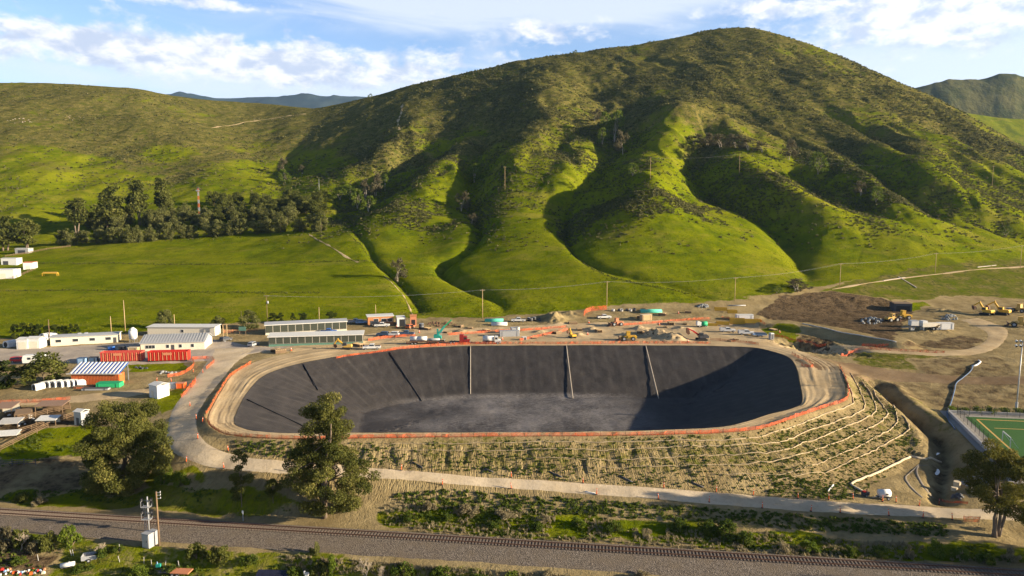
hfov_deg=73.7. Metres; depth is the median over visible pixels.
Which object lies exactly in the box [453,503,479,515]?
shrub
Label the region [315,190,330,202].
oak tree
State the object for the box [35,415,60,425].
animal shelter
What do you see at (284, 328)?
window
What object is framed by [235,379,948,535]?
embankment weeds
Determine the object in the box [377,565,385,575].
bare bush
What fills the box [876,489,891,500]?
tank trailer
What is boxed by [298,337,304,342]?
window
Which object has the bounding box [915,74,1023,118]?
hills
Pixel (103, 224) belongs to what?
olive tree
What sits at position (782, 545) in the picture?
shrub
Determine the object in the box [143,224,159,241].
olive tree
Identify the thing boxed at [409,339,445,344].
flatbed trailer
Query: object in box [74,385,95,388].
pallet stack
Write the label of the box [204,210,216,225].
olive tree
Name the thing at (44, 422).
rail fence
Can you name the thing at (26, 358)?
caravan
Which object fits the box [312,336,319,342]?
window
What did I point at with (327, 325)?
window
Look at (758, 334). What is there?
equipment trailer
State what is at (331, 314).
hedge tree
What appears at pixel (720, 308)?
trench box
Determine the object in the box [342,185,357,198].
willow tree
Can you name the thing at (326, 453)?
eucalyptus tree
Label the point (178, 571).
flatbed trailer
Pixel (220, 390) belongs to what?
safety fence
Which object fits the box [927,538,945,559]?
shrub
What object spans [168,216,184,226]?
olive tree
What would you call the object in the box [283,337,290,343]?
window
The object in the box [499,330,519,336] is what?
grey container
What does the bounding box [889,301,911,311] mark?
shed
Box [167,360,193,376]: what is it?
safety fence
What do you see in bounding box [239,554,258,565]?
shrub
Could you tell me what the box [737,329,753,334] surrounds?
pickup truck
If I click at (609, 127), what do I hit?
willow tree
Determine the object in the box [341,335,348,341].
window
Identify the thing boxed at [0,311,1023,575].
ground
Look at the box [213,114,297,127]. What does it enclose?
path
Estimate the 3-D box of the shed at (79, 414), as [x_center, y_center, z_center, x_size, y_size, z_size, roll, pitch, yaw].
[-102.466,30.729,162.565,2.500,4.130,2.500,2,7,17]
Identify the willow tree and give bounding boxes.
[277,157,287,173]
[278,169,291,182]
[331,186,346,199]
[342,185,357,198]
[350,188,364,207]
[360,177,373,199]
[360,195,375,211]
[366,171,383,195]
[380,173,389,188]
[390,257,408,281]
[453,191,471,210]
[463,163,483,182]
[468,213,478,222]
[590,108,604,120]
[596,127,606,143]
[598,111,615,130]
[605,109,625,141]
[613,129,629,154]
[627,163,638,175]
[687,134,702,144]
[699,132,714,145]
[709,134,726,147]
[723,133,743,147]
[737,137,754,149]
[753,141,767,152]
[772,286,782,292]
[779,139,798,159]
[786,278,813,291]
[808,151,828,174]
[852,180,867,195]
[870,186,883,201]
[998,226,1012,235]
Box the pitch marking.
[976,419,1019,457]
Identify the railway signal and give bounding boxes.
[140,496,152,530]
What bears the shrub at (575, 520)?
on the ground at (920, 407)
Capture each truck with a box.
[348,318,357,323]
[362,343,380,349]
[374,322,389,326]
[399,330,414,335]
[449,333,469,343]
[482,335,500,343]
[511,317,525,321]
[597,314,611,318]
[719,326,735,332]
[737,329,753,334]
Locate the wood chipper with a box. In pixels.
[696,321,707,326]
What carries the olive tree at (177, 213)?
on the hills at (960, 292)
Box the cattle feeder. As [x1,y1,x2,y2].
[42,272,58,275]
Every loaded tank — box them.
[410,336,417,340]
[417,336,426,340]
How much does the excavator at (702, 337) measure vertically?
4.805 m
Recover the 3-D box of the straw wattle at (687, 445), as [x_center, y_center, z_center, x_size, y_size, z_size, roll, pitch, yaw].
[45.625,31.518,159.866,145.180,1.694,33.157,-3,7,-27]
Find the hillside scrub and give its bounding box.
[0,27,1023,254]
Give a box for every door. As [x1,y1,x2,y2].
[0,274,5,278]
[18,342,25,348]
[28,341,37,348]
[399,319,404,325]
[896,306,910,311]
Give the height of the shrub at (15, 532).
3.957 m
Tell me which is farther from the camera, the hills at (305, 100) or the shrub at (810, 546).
the hills at (305, 100)
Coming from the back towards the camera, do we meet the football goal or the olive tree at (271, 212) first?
the olive tree at (271, 212)
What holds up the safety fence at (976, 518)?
on the ground at (920, 407)
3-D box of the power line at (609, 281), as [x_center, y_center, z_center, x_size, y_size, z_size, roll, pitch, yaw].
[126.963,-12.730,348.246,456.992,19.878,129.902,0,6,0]
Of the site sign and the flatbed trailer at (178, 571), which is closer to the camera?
the flatbed trailer at (178, 571)
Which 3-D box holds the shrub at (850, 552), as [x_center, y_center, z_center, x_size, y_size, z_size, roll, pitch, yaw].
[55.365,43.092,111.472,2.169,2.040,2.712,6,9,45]
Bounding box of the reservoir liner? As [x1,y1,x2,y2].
[234,345,801,432]
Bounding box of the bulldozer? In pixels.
[1009,303,1023,312]
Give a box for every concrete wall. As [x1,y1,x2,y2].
[948,410,1023,415]
[948,411,1019,481]
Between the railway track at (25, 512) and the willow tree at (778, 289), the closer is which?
the railway track at (25, 512)
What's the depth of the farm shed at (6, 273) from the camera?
378.26 m
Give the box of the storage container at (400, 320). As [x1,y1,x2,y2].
[395,315,405,326]
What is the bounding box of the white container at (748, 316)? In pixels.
[735,314,753,318]
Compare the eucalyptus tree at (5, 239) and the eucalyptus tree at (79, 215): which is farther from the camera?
the eucalyptus tree at (79, 215)
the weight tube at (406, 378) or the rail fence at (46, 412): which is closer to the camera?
the rail fence at (46, 412)
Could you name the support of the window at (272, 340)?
in the glazed shed at (307, 338)
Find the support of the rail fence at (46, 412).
on the ground at (920, 407)
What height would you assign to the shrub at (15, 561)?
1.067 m
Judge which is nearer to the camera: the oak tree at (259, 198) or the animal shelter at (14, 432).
the animal shelter at (14, 432)
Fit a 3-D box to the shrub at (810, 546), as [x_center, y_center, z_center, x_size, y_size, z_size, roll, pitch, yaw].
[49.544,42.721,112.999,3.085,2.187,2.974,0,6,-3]
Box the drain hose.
[946,366,972,429]
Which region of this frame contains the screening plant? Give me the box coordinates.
[901,320,940,329]
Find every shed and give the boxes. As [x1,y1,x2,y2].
[0,258,21,264]
[0,268,20,278]
[14,248,32,253]
[16,337,28,348]
[23,261,37,269]
[26,336,47,348]
[69,362,128,384]
[72,408,89,425]
[148,381,169,398]
[264,318,347,334]
[267,330,364,346]
[410,314,416,325]
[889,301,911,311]
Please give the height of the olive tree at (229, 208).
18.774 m
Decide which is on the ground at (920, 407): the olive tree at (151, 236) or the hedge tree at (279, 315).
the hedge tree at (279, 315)
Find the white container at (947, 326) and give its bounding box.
[937,322,953,329]
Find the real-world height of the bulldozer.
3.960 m
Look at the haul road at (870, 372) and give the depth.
209.65 m
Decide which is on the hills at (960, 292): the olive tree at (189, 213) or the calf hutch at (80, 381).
the olive tree at (189, 213)
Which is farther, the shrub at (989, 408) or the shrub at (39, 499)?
the shrub at (989, 408)
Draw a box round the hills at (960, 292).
[0,28,1023,318]
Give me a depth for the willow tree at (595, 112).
752.23 m
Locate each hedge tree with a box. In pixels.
[0,360,18,389]
[9,324,18,338]
[18,322,28,336]
[27,323,34,335]
[33,324,43,335]
[43,325,51,332]
[51,324,59,333]
[60,325,67,333]
[67,324,73,333]
[74,324,79,332]
[268,313,277,321]
[276,312,283,320]
[298,313,307,319]
[325,311,336,318]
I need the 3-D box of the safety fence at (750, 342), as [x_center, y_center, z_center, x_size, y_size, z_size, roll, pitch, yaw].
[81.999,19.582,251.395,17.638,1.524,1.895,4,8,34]
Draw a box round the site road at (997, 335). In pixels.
[767,318,1007,355]
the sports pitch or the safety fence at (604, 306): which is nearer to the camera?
the sports pitch
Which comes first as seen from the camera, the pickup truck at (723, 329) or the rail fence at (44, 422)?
the rail fence at (44, 422)
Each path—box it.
[0,380,192,404]
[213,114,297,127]
[308,233,357,262]
[384,275,410,311]
[397,104,402,129]
[835,266,1023,288]
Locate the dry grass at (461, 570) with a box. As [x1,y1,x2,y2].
[281,501,1010,575]
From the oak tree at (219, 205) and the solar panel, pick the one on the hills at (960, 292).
the oak tree at (219, 205)
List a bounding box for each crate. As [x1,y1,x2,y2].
[168,382,175,388]
[175,382,186,388]
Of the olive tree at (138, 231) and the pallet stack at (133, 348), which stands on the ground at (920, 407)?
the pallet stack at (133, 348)
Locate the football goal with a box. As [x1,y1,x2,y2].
[1002,431,1017,447]
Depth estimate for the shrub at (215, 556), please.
110.08 m
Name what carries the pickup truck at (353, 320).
on the ground at (920, 407)
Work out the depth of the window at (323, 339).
246.24 m
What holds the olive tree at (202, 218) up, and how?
on the hills at (960, 292)
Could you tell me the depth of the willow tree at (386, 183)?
615.39 m
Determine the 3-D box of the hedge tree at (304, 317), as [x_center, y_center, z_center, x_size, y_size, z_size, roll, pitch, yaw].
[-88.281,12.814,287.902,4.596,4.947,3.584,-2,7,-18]
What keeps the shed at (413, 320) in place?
on the ground at (920, 407)
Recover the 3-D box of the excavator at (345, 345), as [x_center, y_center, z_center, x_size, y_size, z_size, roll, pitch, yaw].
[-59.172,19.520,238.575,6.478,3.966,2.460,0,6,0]
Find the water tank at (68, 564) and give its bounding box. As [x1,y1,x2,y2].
[60,561,74,568]
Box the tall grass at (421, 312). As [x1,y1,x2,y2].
[0,234,704,314]
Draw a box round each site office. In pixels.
[49,331,121,345]
[139,332,212,350]
[147,324,220,335]
[366,313,393,325]
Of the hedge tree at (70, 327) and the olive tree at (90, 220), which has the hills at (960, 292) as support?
the olive tree at (90, 220)
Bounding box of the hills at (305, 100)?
[167,91,366,107]
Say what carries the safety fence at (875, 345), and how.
on the ground at (920, 407)
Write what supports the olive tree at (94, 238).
on the hills at (960, 292)
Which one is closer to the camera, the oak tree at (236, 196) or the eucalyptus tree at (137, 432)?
the eucalyptus tree at (137, 432)
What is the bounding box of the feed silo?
[128,327,137,341]
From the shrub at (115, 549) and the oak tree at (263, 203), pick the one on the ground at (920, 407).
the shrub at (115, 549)
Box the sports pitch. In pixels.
[966,417,1023,468]
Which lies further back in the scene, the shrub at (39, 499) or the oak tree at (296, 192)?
the oak tree at (296, 192)
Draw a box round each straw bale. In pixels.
[951,486,957,490]
[953,480,960,487]
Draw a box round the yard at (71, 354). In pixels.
[0,340,293,364]
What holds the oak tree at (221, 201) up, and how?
on the hills at (960, 292)
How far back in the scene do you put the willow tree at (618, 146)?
624.00 m
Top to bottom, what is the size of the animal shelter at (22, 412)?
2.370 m
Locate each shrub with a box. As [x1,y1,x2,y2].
[0,525,20,553]
[8,555,28,566]
[11,528,35,549]
[12,492,29,503]
[25,540,38,555]
[30,496,48,506]
[37,530,59,553]
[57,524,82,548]
[70,561,94,574]
[95,547,109,558]
[111,544,123,553]
[128,564,148,575]
[153,469,170,485]
[161,564,182,575]
[170,470,191,488]
[184,541,210,560]
[209,545,230,567]
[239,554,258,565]
[264,478,282,497]
[286,566,303,575]
[308,541,319,555]
[311,561,327,575]
[327,553,337,575]
[389,561,414,575]
[399,513,417,522]
[420,502,437,511]
[429,565,451,575]
[440,512,452,521]
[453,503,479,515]
[460,567,487,575]
[485,519,501,529]
[494,509,517,519]
[505,570,517,575]
[531,521,543,531]
[536,514,551,523]
[543,569,557,575]
[571,516,585,529]
[604,520,624,533]
[631,570,650,575]
[641,528,651,537]
[668,517,689,533]
[697,519,718,537]
[715,519,738,541]
[735,531,755,546]
[779,540,791,553]
[799,539,821,553]
[843,544,857,557]
[871,544,889,559]
[903,544,915,558]
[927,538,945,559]
[946,405,960,410]
[950,546,970,560]
[970,405,983,411]
[974,552,995,565]
[984,405,997,414]
[998,407,1012,412]
[1000,547,1021,563]
[1012,408,1023,412]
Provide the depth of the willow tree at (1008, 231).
464.41 m
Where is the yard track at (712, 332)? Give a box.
[259,320,780,352]
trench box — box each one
[714,307,726,310]
[716,321,728,324]
[727,309,736,312]
[729,318,744,323]
[744,319,760,322]
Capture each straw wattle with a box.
[384,370,853,443]
[388,373,865,451]
[525,381,876,460]
[596,390,888,467]
[714,398,897,475]
[768,415,909,481]
[802,323,895,341]
[850,456,910,490]
[910,455,941,463]
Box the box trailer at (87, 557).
[81,551,96,562]
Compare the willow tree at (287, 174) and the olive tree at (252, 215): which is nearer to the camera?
the olive tree at (252, 215)
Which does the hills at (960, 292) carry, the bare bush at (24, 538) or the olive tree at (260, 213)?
the olive tree at (260, 213)
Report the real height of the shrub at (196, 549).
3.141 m
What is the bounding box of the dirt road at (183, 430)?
[167,348,1015,519]
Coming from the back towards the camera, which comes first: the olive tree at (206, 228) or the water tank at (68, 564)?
the olive tree at (206, 228)
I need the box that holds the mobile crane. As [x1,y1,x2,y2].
[434,320,451,339]
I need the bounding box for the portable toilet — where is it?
[768,333,773,339]
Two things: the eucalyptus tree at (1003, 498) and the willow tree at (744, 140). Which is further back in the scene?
the willow tree at (744, 140)
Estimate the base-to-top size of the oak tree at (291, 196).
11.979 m
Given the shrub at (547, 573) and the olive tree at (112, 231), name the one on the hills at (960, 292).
the olive tree at (112, 231)
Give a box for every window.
[265,326,272,332]
[269,337,275,343]
[273,325,280,331]
[276,337,282,343]
[281,325,287,331]
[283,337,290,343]
[288,324,295,331]
[291,337,297,342]
[296,324,302,330]
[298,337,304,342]
[303,324,309,330]
[305,336,312,342]
[310,323,317,330]
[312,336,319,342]
[318,323,324,329]
[320,336,326,342]
[325,323,331,329]
[327,336,333,341]
[332,322,339,328]
[334,336,340,341]
[340,322,346,328]
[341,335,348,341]
[349,335,355,341]
[356,335,362,341]
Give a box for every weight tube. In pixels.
[247,399,302,425]
[303,364,317,389]
[389,352,421,400]
[470,346,470,393]
[566,345,572,398]
[645,346,658,398]
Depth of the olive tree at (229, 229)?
501.87 m
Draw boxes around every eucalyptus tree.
[0,215,16,250]
[8,218,40,247]
[63,198,90,232]
[71,398,173,497]
[89,184,125,227]
[124,180,149,224]
[153,177,174,208]
[279,391,380,518]
[951,438,1023,537]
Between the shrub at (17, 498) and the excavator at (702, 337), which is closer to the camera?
the shrub at (17, 498)
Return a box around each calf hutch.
[3,339,14,347]
[10,339,15,346]
[32,382,45,390]
[44,379,54,387]
[50,379,61,387]
[57,379,68,387]
[64,379,72,386]
[69,379,77,386]
[75,379,85,384]
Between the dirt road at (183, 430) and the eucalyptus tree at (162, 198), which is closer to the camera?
the dirt road at (183, 430)
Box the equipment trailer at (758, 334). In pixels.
[753,332,766,336]
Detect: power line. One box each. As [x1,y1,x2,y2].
[289,248,1002,296]
[293,248,1005,296]
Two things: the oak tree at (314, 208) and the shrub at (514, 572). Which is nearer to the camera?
the shrub at (514, 572)
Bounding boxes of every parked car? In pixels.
[9,356,21,362]
[219,336,232,341]
[247,341,258,346]
[356,319,366,323]
[376,331,388,335]
[388,331,398,335]
[405,324,414,328]
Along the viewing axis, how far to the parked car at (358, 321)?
286.37 m
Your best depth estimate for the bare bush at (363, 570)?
107.05 m
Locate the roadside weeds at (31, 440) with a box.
[0,432,1023,575]
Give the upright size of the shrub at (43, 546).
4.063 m
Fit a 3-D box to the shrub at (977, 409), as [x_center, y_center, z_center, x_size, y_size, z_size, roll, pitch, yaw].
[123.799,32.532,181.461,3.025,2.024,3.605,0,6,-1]
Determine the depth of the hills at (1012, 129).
1549.27 m
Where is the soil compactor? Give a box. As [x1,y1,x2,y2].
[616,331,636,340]
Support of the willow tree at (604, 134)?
on the hills at (960, 292)
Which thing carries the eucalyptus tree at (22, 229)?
on the hills at (960, 292)
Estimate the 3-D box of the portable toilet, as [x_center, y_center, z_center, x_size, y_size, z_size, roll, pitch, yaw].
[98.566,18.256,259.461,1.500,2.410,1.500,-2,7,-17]
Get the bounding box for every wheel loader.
[607,318,623,325]
[885,313,900,321]
[895,310,912,319]
[1004,316,1023,326]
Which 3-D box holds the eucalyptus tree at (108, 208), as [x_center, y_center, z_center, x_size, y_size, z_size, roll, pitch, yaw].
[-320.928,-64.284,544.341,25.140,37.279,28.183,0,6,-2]
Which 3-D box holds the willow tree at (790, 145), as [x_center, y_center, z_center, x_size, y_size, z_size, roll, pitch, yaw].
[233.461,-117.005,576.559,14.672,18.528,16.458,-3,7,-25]
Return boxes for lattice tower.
[196,187,199,213]
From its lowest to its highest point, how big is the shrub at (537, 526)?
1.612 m
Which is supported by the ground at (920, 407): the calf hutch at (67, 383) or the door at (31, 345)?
the calf hutch at (67, 383)
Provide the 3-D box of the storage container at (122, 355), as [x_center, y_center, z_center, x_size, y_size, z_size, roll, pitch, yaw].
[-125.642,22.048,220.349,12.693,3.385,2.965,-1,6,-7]
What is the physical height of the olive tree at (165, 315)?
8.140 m
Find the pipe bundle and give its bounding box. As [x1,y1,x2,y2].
[427,338,439,340]
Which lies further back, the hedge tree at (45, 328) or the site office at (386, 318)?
the site office at (386, 318)
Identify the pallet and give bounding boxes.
[274,348,285,353]
[352,342,364,346]
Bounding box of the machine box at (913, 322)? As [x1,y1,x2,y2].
[908,320,918,325]
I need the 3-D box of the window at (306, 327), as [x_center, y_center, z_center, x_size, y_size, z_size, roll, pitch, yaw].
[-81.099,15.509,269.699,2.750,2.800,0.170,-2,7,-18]
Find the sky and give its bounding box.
[0,0,1023,97]
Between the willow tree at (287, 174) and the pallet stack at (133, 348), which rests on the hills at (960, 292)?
the willow tree at (287, 174)
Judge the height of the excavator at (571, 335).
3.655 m
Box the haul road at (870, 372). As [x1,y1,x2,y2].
[795,355,1023,383]
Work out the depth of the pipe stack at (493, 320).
291.90 m
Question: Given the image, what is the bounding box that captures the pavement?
[940,411,1023,483]
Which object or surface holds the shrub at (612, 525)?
on the ground at (920, 407)
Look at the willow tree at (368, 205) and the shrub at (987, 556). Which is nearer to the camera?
the shrub at (987, 556)
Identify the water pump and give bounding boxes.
[861,489,869,496]
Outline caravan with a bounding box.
[22,354,45,362]
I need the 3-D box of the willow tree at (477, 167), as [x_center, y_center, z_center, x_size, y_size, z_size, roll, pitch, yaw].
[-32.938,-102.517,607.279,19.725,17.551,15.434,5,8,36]
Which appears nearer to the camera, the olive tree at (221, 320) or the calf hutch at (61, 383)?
the calf hutch at (61, 383)
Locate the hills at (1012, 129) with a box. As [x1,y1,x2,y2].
[965,113,1023,145]
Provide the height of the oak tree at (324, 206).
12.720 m
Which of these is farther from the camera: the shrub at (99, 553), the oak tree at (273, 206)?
the oak tree at (273, 206)
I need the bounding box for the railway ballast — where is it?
[0,507,1023,575]
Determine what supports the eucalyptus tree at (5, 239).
on the hills at (960, 292)
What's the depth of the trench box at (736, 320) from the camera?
290.05 m
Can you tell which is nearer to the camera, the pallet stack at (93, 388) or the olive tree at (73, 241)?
the pallet stack at (93, 388)
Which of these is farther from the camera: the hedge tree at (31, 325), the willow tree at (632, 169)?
the willow tree at (632, 169)
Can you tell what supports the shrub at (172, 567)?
on the ground at (920, 407)
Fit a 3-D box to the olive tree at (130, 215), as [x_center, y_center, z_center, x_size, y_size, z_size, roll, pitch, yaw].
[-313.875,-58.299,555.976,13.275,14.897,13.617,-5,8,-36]
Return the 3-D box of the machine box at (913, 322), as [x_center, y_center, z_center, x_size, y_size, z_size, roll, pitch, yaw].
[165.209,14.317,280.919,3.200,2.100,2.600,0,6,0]
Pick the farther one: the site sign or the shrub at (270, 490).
the site sign
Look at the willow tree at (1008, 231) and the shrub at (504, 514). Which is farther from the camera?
the willow tree at (1008, 231)
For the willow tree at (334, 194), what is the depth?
618.65 m
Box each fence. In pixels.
[0,397,70,402]
[0,405,70,425]
[0,422,47,449]
[0,458,35,465]
[5,245,70,256]
[18,412,73,431]
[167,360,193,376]
[192,355,213,366]
[206,360,250,424]
[209,422,719,438]
[337,341,470,357]
[370,334,415,339]
[451,325,565,334]
[475,340,710,343]
[584,305,606,314]
[611,317,710,325]
[710,337,757,343]
[723,366,849,431]
[774,334,825,346]
[793,353,812,366]
[843,346,944,355]
[861,343,888,346]
[941,499,967,503]
[960,411,1011,464]
[963,516,980,521]
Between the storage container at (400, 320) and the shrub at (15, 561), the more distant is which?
the storage container at (400, 320)
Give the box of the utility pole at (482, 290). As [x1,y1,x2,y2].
[480,289,484,317]
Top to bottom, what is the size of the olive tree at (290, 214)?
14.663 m
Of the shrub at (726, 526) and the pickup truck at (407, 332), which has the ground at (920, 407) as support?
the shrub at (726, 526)
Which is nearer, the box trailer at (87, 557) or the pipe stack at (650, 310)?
the box trailer at (87, 557)
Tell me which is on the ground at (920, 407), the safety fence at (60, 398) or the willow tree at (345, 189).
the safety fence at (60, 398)
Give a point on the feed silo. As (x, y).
(132, 333)
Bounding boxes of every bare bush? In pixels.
[16,532,30,549]
[93,543,105,552]
[356,556,372,575]
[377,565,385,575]
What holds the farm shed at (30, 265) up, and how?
on the hills at (960, 292)
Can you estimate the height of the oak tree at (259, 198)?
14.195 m
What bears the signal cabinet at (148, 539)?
on the ground at (920, 407)
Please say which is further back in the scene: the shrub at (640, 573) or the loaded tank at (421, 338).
the loaded tank at (421, 338)
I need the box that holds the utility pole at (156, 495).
[155,491,160,545]
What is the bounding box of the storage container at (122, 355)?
[99,350,144,361]
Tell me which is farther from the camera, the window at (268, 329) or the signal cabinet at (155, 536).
the window at (268, 329)
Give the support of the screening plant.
on the ground at (920, 407)
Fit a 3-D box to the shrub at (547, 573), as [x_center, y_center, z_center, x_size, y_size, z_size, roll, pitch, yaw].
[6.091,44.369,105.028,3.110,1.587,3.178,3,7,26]
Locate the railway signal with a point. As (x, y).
(147, 506)
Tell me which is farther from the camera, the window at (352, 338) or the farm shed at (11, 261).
the farm shed at (11, 261)
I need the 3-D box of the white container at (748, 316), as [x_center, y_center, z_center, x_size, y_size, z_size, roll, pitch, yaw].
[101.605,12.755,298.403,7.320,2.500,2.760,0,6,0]
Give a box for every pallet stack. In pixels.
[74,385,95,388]
[81,387,109,390]
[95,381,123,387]
[127,347,139,349]
[640,314,651,320]
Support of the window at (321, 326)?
in the glazed shed at (339, 324)
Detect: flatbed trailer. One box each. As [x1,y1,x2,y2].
[156,568,192,575]
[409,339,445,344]
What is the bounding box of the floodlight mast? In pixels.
[1014,340,1023,412]
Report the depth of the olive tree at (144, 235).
489.80 m
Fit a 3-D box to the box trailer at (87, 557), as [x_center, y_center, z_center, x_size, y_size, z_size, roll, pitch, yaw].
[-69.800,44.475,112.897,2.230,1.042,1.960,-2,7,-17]
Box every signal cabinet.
[141,530,154,548]
[149,528,157,544]
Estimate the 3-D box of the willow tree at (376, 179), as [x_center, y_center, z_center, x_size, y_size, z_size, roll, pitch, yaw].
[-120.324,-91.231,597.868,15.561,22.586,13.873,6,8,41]
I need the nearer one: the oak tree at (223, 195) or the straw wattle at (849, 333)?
the straw wattle at (849, 333)
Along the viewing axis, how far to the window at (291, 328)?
267.94 m
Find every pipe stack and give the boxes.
[485,319,502,321]
[491,322,506,325]
[640,309,661,312]
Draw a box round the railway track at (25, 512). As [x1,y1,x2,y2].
[0,508,1023,575]
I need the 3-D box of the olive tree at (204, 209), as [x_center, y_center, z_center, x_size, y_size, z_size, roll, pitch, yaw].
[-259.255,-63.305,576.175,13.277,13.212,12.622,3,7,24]
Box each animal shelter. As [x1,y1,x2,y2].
[0,401,20,416]
[0,417,23,427]
[0,429,21,437]
[14,407,32,418]
[34,400,69,412]
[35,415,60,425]
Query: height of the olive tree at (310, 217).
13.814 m
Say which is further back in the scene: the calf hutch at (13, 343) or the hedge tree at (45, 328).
the hedge tree at (45, 328)
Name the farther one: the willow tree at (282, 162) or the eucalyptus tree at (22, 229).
the willow tree at (282, 162)
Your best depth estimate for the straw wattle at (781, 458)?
143.77 m
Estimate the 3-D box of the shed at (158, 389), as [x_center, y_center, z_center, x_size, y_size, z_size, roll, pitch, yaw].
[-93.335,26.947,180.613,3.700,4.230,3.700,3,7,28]
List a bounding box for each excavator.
[333,338,352,349]
[567,328,576,338]
[686,328,708,340]
[972,301,994,315]
[985,301,1011,315]
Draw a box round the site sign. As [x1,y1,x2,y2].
[239,327,245,334]
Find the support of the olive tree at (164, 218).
on the hills at (960, 292)
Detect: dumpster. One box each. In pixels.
[76,357,87,363]
[87,356,98,361]
[107,346,114,349]
[118,346,125,349]
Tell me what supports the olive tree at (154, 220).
on the hills at (960, 292)
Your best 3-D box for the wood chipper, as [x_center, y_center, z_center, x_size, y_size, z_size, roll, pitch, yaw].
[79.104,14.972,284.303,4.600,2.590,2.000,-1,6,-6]
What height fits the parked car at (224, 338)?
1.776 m
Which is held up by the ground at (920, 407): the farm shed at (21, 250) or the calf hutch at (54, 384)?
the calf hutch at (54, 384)
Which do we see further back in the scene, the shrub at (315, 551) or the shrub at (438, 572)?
the shrub at (315, 551)
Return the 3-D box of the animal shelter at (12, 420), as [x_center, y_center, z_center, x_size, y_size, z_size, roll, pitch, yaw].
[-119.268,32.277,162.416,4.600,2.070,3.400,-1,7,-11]
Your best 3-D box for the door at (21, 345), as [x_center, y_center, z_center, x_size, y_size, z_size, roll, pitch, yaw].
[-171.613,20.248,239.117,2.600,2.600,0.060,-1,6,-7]
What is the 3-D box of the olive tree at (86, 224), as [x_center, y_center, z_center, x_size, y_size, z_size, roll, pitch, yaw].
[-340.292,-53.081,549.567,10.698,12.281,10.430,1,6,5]
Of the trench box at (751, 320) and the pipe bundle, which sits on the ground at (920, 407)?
the trench box at (751, 320)
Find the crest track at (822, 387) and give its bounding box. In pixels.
[208,329,844,437]
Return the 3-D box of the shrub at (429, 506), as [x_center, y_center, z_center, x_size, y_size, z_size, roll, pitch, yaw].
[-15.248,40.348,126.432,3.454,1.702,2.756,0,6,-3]
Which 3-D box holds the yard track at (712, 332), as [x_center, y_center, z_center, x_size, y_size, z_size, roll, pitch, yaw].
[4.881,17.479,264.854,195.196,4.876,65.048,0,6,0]
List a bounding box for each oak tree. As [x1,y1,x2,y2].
[12,351,68,386]
[205,191,221,205]
[208,207,225,219]
[212,204,224,212]
[212,212,224,221]
[215,199,225,207]
[216,194,233,201]
[231,192,243,203]
[235,206,249,221]
[237,201,247,212]
[249,192,257,202]
[251,198,269,208]
[252,194,266,205]
[266,203,280,217]
[270,199,279,211]
[277,198,289,206]
[282,188,291,194]
[283,190,300,195]
[284,193,298,199]
[294,195,312,201]
[297,197,311,211]
[297,203,310,212]
[307,200,319,214]
[309,200,321,211]
[311,190,322,199]
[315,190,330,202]
[316,198,327,210]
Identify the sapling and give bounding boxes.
[228,449,254,506]
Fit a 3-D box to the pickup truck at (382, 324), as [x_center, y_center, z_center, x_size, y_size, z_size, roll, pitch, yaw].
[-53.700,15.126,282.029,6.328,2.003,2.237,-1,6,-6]
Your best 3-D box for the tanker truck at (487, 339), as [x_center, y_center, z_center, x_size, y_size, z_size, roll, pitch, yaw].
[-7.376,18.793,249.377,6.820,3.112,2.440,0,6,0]
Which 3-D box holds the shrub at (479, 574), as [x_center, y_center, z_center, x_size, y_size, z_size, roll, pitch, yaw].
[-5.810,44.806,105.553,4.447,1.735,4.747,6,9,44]
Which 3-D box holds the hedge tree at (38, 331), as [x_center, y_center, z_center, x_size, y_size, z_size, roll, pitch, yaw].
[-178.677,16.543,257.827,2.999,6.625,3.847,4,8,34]
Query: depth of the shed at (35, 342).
240.14 m
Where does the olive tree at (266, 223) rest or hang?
on the hills at (960, 292)
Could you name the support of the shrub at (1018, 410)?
on the pavement
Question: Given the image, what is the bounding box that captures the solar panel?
[256,569,288,575]
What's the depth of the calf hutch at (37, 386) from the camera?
188.50 m
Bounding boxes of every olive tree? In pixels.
[53,230,67,244]
[61,228,80,245]
[75,230,90,243]
[83,218,95,228]
[87,217,101,231]
[88,232,102,243]
[92,216,106,230]
[93,225,113,243]
[105,227,124,242]
[108,217,124,231]
[118,224,138,242]
[122,209,135,223]
[129,229,145,241]
[130,225,142,242]
[138,209,152,226]
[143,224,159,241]
[146,211,158,228]
[150,211,163,227]
[154,208,170,221]
[155,223,169,239]
[156,309,172,323]
[157,207,169,222]
[161,222,173,239]
[165,205,176,216]
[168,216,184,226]
[171,208,184,224]
[173,221,188,237]
[177,203,192,220]
[185,210,198,224]
[186,225,198,237]
[191,211,210,227]
[196,212,210,226]
[197,205,207,213]
[201,222,216,236]
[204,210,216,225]
[209,315,225,327]
[211,219,224,236]
[224,200,236,220]
[224,220,237,235]
[227,211,240,223]
[233,218,247,233]
[238,309,260,329]
[244,204,258,220]
[248,219,263,233]
[256,205,267,221]
[258,216,275,233]
[263,209,275,224]
[272,211,285,226]
[273,211,286,232]
[282,207,294,223]
[283,203,299,219]
[286,201,297,215]
[291,216,307,231]
[306,213,317,231]
[314,210,328,232]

